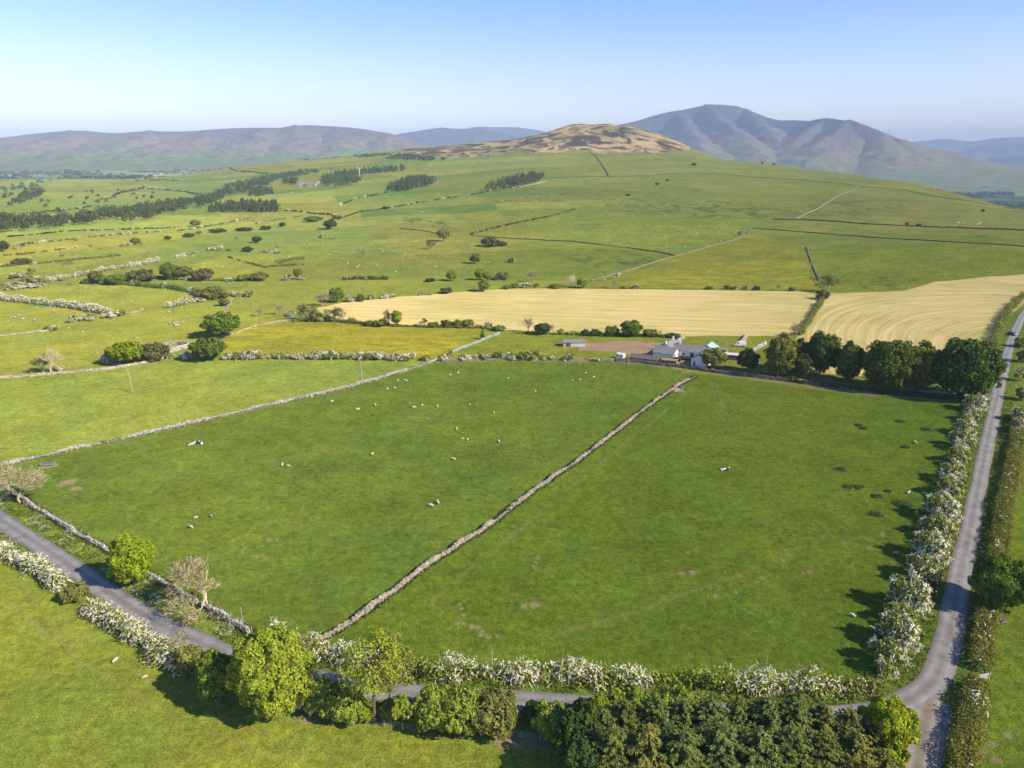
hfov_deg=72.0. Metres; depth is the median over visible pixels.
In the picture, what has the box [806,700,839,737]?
conifer tree
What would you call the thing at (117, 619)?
hedge
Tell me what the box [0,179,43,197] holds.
wood
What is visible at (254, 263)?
hedge
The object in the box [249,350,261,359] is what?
hawthorn bush
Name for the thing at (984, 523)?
grass
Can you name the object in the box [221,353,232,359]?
hawthorn bush
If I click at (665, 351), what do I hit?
barn
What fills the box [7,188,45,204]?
wood
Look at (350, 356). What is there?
hawthorn bush
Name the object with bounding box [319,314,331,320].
hawthorn bush
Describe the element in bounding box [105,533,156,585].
broadleaf tree
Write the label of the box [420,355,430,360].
hawthorn bush
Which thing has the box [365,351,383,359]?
hawthorn bush
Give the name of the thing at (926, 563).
hawthorn bush
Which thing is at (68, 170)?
wood
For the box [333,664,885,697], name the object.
flowers
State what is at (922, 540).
hawthorn bush
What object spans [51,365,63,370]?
hawthorn bush
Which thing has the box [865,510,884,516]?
rush clump
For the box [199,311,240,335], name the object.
broadleaf tree
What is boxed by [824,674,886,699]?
hedge
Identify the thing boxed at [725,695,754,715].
shrub
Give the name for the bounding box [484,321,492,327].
hawthorn bush
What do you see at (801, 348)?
broadleaf tree
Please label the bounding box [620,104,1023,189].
mountain
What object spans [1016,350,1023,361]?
shrub
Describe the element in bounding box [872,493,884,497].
rush clump
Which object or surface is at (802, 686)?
hedge
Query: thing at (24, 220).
wood
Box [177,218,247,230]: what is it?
hedge
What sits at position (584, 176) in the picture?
stone wall
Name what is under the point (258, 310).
bare tree
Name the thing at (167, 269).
broadleaf tree
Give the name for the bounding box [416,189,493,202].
hedge
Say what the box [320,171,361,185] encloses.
wood
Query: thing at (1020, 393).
hawthorn bush
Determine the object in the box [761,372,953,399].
hedge
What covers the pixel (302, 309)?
budding tree
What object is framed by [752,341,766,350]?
stone wall
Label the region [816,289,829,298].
shrub
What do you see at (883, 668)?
hedge
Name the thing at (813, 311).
hedge
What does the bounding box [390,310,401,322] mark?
broadleaf tree
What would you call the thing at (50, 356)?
bare tree
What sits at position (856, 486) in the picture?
rush clump
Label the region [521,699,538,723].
shrub
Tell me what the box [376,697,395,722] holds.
shrub
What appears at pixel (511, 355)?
hawthorn bush
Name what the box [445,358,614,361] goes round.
stone wall
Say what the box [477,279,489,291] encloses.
broadleaf tree
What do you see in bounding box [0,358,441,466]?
stone wall
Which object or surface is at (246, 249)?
shrub
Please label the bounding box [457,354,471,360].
hawthorn bush
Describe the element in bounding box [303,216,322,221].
shrub
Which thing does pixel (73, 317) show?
hawthorn bush
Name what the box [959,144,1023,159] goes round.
mountain
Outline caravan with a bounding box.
[616,352,624,358]
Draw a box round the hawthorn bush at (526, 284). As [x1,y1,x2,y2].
[521,282,530,287]
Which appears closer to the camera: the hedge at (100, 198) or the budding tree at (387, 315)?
the budding tree at (387, 315)
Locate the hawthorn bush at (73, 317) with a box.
[67,314,79,322]
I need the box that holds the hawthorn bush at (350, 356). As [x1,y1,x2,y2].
[348,353,355,359]
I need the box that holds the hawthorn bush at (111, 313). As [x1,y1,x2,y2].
[102,310,119,317]
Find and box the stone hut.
[101,354,116,363]
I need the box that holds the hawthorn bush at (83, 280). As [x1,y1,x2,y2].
[80,278,88,282]
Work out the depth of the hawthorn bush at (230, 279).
454.85 m
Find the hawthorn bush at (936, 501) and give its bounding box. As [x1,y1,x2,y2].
[921,493,964,522]
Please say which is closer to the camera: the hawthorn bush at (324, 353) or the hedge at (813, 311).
the hawthorn bush at (324, 353)
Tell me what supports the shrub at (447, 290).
on the terrain at (656, 538)
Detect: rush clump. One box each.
[832,466,846,471]
[842,484,852,488]
[851,484,864,489]
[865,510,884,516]
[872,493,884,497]
[892,499,913,507]
[895,419,905,422]
[921,427,936,430]
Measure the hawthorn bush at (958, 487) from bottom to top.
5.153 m
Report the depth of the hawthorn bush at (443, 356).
276.23 m
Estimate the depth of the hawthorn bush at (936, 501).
151.84 m
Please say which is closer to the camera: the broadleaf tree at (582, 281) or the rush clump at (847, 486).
the rush clump at (847, 486)
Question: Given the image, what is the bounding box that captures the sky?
[0,0,1023,141]
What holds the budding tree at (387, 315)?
on the terrain at (656, 538)
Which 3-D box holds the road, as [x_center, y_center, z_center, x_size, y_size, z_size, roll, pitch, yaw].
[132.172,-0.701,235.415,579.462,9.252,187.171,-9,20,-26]
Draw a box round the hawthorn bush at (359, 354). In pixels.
[352,350,365,359]
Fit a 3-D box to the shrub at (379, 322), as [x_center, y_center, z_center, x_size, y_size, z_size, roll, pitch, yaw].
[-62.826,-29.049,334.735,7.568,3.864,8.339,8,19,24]
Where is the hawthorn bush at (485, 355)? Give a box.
[474,352,490,359]
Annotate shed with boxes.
[562,339,585,346]
[629,353,659,361]
[661,358,678,363]
[719,347,728,351]
[724,352,738,359]
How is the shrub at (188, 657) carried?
on the terrain at (656, 538)
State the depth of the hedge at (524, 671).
106.25 m
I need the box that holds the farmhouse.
[661,336,677,346]
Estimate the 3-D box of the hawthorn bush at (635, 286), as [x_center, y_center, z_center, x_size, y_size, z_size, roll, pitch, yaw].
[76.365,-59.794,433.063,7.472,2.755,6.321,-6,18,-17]
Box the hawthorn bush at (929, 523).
[919,515,961,541]
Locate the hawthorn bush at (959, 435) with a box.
[947,429,978,451]
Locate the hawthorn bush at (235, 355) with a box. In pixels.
[230,351,240,359]
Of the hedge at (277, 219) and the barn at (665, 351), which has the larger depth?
the hedge at (277, 219)
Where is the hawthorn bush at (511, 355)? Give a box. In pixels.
[504,352,518,359]
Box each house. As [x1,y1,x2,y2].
[299,182,306,186]
[305,183,316,185]
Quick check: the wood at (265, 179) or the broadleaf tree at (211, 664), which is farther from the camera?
the wood at (265, 179)
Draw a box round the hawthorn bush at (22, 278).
[20,274,33,282]
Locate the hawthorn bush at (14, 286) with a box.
[7,284,22,289]
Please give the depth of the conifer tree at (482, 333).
308.99 m
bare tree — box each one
[0,463,48,501]
[38,348,64,371]
[158,627,190,652]
[159,552,221,626]
[254,308,266,315]
[274,304,284,312]
[311,292,334,305]
[518,318,533,330]
[525,271,536,281]
[565,275,578,286]
[789,324,801,335]
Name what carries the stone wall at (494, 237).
on the terrain at (656, 538)
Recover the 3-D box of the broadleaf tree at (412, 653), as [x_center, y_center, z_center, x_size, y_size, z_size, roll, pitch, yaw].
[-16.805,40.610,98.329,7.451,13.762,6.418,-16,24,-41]
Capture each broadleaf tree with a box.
[0,241,8,251]
[86,270,104,283]
[103,341,147,363]
[105,273,126,282]
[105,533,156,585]
[129,237,140,242]
[158,262,177,276]
[173,266,192,277]
[188,337,227,359]
[189,219,200,224]
[194,648,233,704]
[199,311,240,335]
[218,298,228,304]
[224,624,317,718]
[252,236,261,241]
[292,268,301,276]
[323,219,336,228]
[327,287,344,302]
[338,624,405,723]
[362,628,417,702]
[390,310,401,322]
[436,228,449,241]
[446,270,456,278]
[469,253,479,263]
[474,268,484,277]
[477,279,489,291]
[483,271,491,279]
[534,323,550,333]
[553,697,604,738]
[554,724,604,767]
[576,277,588,287]
[620,320,643,334]
[702,347,727,368]
[736,347,760,370]
[763,332,797,376]
[790,337,808,357]
[792,352,812,377]
[804,329,841,373]
[834,340,866,380]
[857,694,921,750]
[862,340,918,387]
[904,340,941,390]
[930,337,1008,397]
[967,554,1023,609]
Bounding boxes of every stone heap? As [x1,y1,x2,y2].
[668,387,684,392]
[983,613,1006,624]
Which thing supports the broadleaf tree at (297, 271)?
on the terrain at (656, 538)
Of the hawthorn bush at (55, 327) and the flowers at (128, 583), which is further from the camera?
the hawthorn bush at (55, 327)
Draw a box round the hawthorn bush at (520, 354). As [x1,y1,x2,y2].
[516,351,529,359]
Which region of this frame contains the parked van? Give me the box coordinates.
[734,341,745,346]
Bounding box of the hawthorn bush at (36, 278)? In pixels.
[30,275,42,281]
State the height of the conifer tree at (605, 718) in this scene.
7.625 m
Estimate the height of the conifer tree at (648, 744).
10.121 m
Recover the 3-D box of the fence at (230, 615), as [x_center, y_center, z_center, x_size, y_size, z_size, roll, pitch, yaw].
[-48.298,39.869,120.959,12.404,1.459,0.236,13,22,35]
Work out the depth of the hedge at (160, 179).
1967.33 m
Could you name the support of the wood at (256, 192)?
on the terrain at (656, 538)
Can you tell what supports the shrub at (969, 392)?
on the terrain at (656, 538)
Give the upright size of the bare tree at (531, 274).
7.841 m
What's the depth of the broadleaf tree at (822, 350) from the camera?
253.34 m
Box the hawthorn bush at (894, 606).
[882,601,917,625]
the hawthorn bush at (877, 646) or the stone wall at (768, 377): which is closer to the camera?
the hawthorn bush at (877, 646)
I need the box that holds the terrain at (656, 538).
[0,124,1023,767]
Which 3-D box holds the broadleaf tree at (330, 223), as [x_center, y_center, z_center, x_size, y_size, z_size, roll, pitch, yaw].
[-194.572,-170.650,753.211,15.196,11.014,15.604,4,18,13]
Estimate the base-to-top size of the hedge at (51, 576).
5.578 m
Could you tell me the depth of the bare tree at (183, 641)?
110.17 m
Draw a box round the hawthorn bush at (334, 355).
[333,353,344,358]
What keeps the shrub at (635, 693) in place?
on the terrain at (656, 538)
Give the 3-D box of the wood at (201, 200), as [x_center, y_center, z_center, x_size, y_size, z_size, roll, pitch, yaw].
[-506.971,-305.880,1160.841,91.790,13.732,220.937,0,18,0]
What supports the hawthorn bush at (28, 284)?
on the terrain at (656, 538)
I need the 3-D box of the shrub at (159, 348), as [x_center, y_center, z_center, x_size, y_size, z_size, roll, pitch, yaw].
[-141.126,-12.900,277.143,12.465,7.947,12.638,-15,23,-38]
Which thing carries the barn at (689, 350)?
on the terrain at (656, 538)
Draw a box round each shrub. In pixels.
[10,258,31,264]
[59,580,89,602]
[124,268,155,280]
[140,341,170,360]
[170,644,203,675]
[181,233,194,236]
[189,289,203,297]
[190,268,214,279]
[200,286,225,299]
[208,228,226,232]
[220,291,229,297]
[234,227,253,230]
[236,274,249,280]
[241,246,253,251]
[249,271,268,280]
[260,225,270,229]
[297,675,336,713]
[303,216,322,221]
[308,313,321,321]
[319,680,365,726]
[331,215,342,218]
[356,293,365,301]
[357,698,376,722]
[362,320,376,325]
[371,319,389,326]
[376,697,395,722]
[414,683,461,732]
[425,278,435,281]
[428,321,439,326]
[434,684,486,734]
[440,287,452,293]
[440,320,451,326]
[451,319,461,326]
[461,319,473,326]
[466,686,518,740]
[480,236,500,245]
[491,325,506,330]
[496,271,509,279]
[499,241,506,245]
[511,283,518,287]
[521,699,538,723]
[530,699,564,743]
[549,283,561,288]
[586,692,612,712]
[589,329,602,335]
[605,325,619,334]
[605,686,644,712]
[625,684,660,712]
[642,329,657,334]
[655,684,700,710]
[664,333,678,337]
[723,284,731,288]
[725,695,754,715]
[783,692,820,708]
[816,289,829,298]
[871,744,910,767]
[953,382,982,399]
[1013,336,1023,347]
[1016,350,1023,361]
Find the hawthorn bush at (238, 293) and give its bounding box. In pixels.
[233,292,243,296]
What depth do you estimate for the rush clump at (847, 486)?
169.46 m
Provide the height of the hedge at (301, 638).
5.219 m
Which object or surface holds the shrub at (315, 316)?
on the terrain at (656, 538)
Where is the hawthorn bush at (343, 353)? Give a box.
[336,351,349,358]
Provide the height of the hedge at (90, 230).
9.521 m
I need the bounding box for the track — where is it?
[905,697,952,767]
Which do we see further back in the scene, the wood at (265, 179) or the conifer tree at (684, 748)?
the wood at (265, 179)
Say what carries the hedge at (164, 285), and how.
on the terrain at (656, 538)
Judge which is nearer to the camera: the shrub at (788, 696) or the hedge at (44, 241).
the shrub at (788, 696)
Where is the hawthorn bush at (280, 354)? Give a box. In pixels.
[276,352,285,358]
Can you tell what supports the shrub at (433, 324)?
on the terrain at (656, 538)
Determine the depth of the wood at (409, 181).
1365.71 m
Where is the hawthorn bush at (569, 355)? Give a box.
[563,352,573,359]
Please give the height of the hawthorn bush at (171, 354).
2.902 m
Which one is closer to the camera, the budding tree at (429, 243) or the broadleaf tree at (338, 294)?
the broadleaf tree at (338, 294)
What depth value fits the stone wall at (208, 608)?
133.29 m
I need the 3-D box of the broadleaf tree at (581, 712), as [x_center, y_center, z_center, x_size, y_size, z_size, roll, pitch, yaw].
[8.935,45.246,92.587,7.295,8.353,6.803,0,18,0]
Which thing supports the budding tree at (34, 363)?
on the terrain at (656, 538)
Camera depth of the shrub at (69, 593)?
124.58 m
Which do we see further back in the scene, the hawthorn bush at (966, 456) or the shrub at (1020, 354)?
the shrub at (1020, 354)
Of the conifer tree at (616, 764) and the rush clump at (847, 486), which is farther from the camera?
the rush clump at (847, 486)
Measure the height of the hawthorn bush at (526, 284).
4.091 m
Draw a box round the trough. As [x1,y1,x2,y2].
[40,462,55,465]
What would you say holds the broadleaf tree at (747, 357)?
on the terrain at (656, 538)
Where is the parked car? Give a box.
[1007,331,1017,335]
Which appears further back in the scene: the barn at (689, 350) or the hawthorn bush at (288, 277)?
the hawthorn bush at (288, 277)
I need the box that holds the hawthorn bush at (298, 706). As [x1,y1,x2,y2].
[288,701,312,716]
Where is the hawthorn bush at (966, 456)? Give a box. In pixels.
[945,446,972,464]
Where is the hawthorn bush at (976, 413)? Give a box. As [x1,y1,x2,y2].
[960,407,981,419]
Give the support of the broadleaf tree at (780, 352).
on the terrain at (656, 538)
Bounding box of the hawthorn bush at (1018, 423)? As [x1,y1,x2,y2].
[1011,418,1023,430]
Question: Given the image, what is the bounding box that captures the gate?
[972,672,990,679]
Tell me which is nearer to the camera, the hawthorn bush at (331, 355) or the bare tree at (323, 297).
the hawthorn bush at (331, 355)
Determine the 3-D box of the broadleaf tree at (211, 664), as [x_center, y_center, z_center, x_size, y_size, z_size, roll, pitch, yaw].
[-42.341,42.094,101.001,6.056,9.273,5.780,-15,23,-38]
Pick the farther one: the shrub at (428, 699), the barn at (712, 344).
the barn at (712, 344)
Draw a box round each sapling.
[391,693,411,724]
[401,700,423,726]
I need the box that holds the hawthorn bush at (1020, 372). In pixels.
[1014,367,1023,379]
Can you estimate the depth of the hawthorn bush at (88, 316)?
344.82 m
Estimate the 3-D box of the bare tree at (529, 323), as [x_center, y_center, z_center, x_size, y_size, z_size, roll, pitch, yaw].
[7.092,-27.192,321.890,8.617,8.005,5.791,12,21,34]
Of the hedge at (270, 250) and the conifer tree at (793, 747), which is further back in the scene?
the hedge at (270, 250)
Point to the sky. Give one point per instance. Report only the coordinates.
(909, 70)
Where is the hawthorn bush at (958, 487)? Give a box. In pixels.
[933,476,965,497]
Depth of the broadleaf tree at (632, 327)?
311.79 m
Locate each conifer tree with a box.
[480,329,484,337]
[592,724,639,767]
[595,702,620,732]
[607,698,646,754]
[611,760,640,767]
[623,722,670,767]
[633,693,677,745]
[655,721,709,767]
[661,696,700,730]
[690,696,741,743]
[693,718,755,767]
[711,760,733,767]
[723,699,759,740]
[735,722,790,767]
[747,694,784,738]
[768,722,820,767]
[774,696,817,745]
[797,729,858,767]
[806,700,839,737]
[825,726,885,767]
[830,705,870,741]
[858,716,884,753]
[869,746,899,767]
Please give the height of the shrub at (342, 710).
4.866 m
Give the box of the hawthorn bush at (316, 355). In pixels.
[309,350,323,359]
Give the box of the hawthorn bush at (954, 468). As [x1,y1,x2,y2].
[939,462,966,481]
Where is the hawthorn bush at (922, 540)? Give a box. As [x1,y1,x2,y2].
[907,529,951,566]
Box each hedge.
[0,253,120,267]
[0,292,112,313]
[0,538,74,594]
[3,244,129,255]
[7,227,175,236]
[8,230,160,244]
[25,205,91,214]
[44,256,159,281]
[78,596,186,679]
[93,196,116,201]
[100,279,194,292]
[112,186,144,195]
[136,179,178,180]
[147,188,188,191]
[158,276,224,280]
[165,296,193,307]
[168,167,267,173]
[175,248,230,257]
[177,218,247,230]
[206,245,224,250]
[227,255,304,266]
[255,215,303,223]
[258,249,282,253]
[263,616,315,649]
[283,209,336,214]
[302,631,608,691]
[311,319,477,328]
[338,191,387,205]
[342,202,415,217]
[342,275,366,279]
[366,275,387,279]
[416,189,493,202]
[470,209,575,234]
[515,330,580,334]
[581,332,681,337]
[593,662,777,698]
[750,661,843,702]
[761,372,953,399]
[794,297,824,334]
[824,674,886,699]
[871,397,981,680]
[945,671,994,767]
[964,601,1003,675]
[984,413,1023,558]
[987,291,1023,348]
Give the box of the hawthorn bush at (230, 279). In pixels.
[224,277,234,281]
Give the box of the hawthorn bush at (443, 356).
[438,354,448,361]
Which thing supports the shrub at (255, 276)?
on the terrain at (656, 538)
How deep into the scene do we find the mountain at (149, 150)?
5969.01 m
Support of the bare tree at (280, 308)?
on the terrain at (656, 538)
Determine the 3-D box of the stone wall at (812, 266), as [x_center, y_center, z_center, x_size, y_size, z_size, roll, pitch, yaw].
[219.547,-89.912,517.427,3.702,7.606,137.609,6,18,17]
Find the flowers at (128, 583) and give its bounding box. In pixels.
[0,491,244,634]
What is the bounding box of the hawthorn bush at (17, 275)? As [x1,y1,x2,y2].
[8,273,20,278]
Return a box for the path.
[721,369,990,398]
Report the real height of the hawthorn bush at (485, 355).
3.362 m
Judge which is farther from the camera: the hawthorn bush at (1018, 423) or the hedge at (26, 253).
the hedge at (26, 253)
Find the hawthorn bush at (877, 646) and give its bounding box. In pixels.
[867,637,912,678]
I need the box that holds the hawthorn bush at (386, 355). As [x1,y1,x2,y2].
[381,353,393,359]
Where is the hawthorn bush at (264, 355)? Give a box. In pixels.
[261,353,267,358]
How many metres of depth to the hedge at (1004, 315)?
339.62 m
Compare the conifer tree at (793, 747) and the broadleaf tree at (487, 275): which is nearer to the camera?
the conifer tree at (793, 747)
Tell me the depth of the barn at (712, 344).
285.38 m
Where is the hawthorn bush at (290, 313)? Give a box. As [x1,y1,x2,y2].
[286,310,295,316]
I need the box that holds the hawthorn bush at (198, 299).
[192,297,205,301]
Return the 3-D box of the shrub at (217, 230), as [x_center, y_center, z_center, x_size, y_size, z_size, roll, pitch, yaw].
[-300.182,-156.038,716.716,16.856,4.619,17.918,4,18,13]
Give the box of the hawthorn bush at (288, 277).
[282,274,294,280]
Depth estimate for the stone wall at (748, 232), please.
557.53 m
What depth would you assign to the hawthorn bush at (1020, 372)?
250.54 m
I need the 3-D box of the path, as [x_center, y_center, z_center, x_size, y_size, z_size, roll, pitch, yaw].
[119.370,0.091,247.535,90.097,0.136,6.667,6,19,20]
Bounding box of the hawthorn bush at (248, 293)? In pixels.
[243,290,252,295]
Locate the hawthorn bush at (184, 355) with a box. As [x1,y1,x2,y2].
[177,351,192,358]
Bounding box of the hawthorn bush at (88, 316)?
[79,313,98,320]
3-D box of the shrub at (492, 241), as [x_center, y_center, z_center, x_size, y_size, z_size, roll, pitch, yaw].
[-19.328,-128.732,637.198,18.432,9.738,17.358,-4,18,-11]
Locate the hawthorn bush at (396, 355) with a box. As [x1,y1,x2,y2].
[389,352,401,360]
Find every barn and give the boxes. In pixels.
[652,345,678,357]
[674,341,712,356]
[691,351,709,367]
[703,341,718,347]
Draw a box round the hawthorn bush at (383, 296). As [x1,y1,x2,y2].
[379,294,388,298]
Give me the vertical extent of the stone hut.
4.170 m
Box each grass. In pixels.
[0,492,257,644]
[0,531,176,645]
[314,656,892,704]
[890,395,989,687]
[931,401,1013,715]
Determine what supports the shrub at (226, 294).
on the terrain at (656, 538)
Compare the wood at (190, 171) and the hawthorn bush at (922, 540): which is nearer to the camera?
the hawthorn bush at (922, 540)
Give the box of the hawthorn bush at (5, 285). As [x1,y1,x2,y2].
[0,283,11,290]
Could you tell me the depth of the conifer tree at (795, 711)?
91.85 m
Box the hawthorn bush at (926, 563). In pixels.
[905,553,944,585]
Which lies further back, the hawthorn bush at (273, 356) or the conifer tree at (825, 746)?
the hawthorn bush at (273, 356)
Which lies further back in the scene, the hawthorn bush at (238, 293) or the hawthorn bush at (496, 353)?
the hawthorn bush at (238, 293)
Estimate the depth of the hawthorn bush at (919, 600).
121.11 m
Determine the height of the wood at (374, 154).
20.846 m
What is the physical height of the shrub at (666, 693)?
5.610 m
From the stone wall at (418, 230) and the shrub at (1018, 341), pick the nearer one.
the shrub at (1018, 341)
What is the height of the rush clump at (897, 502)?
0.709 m
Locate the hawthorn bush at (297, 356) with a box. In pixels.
[293,352,307,359]
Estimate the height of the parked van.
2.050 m
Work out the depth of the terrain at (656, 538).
201.60 m
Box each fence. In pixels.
[23,500,105,545]
[107,388,340,443]
[209,600,251,631]
[295,706,560,740]
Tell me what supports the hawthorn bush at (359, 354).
on the terrain at (656, 538)
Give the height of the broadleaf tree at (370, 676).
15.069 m
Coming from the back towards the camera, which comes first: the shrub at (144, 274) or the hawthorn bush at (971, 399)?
the shrub at (144, 274)
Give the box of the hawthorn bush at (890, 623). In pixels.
[875,609,924,653]
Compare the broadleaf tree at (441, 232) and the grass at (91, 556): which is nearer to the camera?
the grass at (91, 556)
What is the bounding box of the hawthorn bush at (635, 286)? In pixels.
[631,285,641,288]
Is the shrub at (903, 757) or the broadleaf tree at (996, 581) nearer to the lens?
the shrub at (903, 757)
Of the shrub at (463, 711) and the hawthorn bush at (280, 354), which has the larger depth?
the hawthorn bush at (280, 354)
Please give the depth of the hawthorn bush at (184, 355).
278.09 m
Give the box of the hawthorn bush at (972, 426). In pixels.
[952,419,979,435]
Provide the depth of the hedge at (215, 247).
569.59 m
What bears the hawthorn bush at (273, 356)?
on the terrain at (656, 538)
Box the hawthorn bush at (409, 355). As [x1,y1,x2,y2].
[400,352,415,359]
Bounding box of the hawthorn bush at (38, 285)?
[33,282,45,287]
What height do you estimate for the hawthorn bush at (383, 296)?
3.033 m
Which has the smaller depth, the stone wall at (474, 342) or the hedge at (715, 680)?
the hedge at (715, 680)
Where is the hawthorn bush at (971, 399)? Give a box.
[961,393,989,411]
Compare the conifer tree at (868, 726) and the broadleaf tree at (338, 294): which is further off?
the broadleaf tree at (338, 294)
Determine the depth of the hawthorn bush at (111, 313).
351.21 m
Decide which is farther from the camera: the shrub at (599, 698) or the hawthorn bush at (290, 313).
the hawthorn bush at (290, 313)
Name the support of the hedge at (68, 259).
on the terrain at (656, 538)
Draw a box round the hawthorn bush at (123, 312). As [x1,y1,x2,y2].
[117,310,126,315]
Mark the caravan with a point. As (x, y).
(620, 355)
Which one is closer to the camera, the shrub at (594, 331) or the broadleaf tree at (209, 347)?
the broadleaf tree at (209, 347)
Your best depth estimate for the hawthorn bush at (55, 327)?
325.04 m
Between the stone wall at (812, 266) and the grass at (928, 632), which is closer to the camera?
the grass at (928, 632)
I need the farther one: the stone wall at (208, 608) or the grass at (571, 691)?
the stone wall at (208, 608)
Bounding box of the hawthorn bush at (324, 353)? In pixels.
[320,351,334,359]
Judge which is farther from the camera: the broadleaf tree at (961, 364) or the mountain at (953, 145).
the mountain at (953, 145)
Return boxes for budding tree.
[28,353,48,371]
[296,303,316,319]
[324,307,346,320]
[380,310,393,322]
[425,240,435,248]
[814,274,838,291]
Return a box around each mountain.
[0,125,433,171]
[396,128,516,146]
[467,127,544,137]
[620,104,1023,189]
[913,137,1023,152]
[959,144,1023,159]
[986,156,1023,168]
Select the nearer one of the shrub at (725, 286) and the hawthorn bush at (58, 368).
the hawthorn bush at (58, 368)
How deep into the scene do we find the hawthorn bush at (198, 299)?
391.13 m
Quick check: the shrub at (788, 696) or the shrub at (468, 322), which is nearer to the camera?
the shrub at (788, 696)
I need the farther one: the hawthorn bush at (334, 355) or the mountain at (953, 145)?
the mountain at (953, 145)
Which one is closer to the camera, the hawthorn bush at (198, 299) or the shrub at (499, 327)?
the shrub at (499, 327)
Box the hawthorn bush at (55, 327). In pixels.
[50,325,59,329]
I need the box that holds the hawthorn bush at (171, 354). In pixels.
[164,352,175,358]
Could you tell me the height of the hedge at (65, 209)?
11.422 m
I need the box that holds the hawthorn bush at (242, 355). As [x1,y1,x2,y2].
[239,349,257,360]
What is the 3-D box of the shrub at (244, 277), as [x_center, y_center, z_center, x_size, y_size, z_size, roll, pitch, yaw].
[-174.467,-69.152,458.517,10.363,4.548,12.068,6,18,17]
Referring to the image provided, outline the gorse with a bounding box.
[921,187,964,195]
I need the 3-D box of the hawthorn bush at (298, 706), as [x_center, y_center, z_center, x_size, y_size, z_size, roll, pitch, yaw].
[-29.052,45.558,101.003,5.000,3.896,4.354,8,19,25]
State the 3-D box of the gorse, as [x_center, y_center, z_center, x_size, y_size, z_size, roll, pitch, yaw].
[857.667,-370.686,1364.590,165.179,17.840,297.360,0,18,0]
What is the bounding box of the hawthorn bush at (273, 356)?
[269,353,276,358]
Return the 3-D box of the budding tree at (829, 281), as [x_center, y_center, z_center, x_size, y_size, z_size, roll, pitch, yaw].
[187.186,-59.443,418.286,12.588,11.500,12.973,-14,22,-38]
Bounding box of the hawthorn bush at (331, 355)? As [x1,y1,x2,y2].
[324,349,337,359]
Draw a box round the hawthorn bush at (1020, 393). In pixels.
[1015,386,1023,399]
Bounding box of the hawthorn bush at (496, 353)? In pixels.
[491,351,503,358]
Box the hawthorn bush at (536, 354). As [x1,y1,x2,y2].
[525,349,540,358]
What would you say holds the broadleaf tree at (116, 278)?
on the terrain at (656, 538)
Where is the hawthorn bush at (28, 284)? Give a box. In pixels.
[22,282,33,287]
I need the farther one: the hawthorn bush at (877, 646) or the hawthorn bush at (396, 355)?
the hawthorn bush at (396, 355)
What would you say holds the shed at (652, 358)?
on the terrain at (656, 538)
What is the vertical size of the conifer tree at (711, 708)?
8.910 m
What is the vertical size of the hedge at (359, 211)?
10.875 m
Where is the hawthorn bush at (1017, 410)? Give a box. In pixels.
[1010,406,1023,415]
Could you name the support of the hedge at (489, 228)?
on the terrain at (656, 538)
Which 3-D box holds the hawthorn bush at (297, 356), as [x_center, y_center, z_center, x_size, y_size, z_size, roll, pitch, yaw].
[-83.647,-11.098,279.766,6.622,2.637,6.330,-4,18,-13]
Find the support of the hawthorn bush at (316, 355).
on the terrain at (656, 538)
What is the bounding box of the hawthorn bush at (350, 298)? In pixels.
[345,295,356,301]
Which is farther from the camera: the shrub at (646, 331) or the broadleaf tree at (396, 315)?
the broadleaf tree at (396, 315)
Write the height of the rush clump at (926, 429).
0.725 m
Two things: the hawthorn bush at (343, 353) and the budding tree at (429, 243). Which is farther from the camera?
the budding tree at (429, 243)
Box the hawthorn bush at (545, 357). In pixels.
[541,355,554,360]
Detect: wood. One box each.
[0,168,212,178]
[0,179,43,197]
[0,204,119,229]
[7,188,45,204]
[39,188,154,211]
[52,173,154,178]
[59,169,79,174]
[112,196,195,221]
[155,167,223,174]
[193,192,223,205]
[208,198,281,212]
[213,168,334,194]
[248,185,273,196]
[282,176,298,183]
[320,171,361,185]
[322,163,404,176]
[353,152,391,157]
[386,153,445,159]
[386,173,435,190]
[485,170,544,189]
[931,186,1023,208]
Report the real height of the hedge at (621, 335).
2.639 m
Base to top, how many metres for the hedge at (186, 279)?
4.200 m
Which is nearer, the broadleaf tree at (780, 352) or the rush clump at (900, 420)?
the rush clump at (900, 420)
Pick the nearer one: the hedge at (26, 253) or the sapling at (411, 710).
the sapling at (411, 710)
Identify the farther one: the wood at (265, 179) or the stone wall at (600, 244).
the wood at (265, 179)
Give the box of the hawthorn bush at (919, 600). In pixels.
[885,574,936,617]
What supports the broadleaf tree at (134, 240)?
on the terrain at (656, 538)
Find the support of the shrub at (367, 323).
on the terrain at (656, 538)
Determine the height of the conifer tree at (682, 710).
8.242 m
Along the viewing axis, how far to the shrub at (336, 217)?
869.12 m
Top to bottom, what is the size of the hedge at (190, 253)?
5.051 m
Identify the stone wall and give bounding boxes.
[0,329,49,335]
[0,356,163,378]
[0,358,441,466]
[0,478,253,635]
[158,342,191,354]
[163,340,188,345]
[218,319,294,337]
[310,375,697,644]
[339,243,432,256]
[400,228,435,232]
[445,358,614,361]
[452,332,500,352]
[470,235,517,238]
[518,238,675,255]
[540,176,608,177]
[591,228,750,280]
[609,173,674,176]
[615,358,957,400]
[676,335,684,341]
[697,173,1023,209]
[740,332,748,340]
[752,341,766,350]
[754,228,1023,246]
[773,218,1023,230]
[795,186,857,218]
[806,246,819,280]

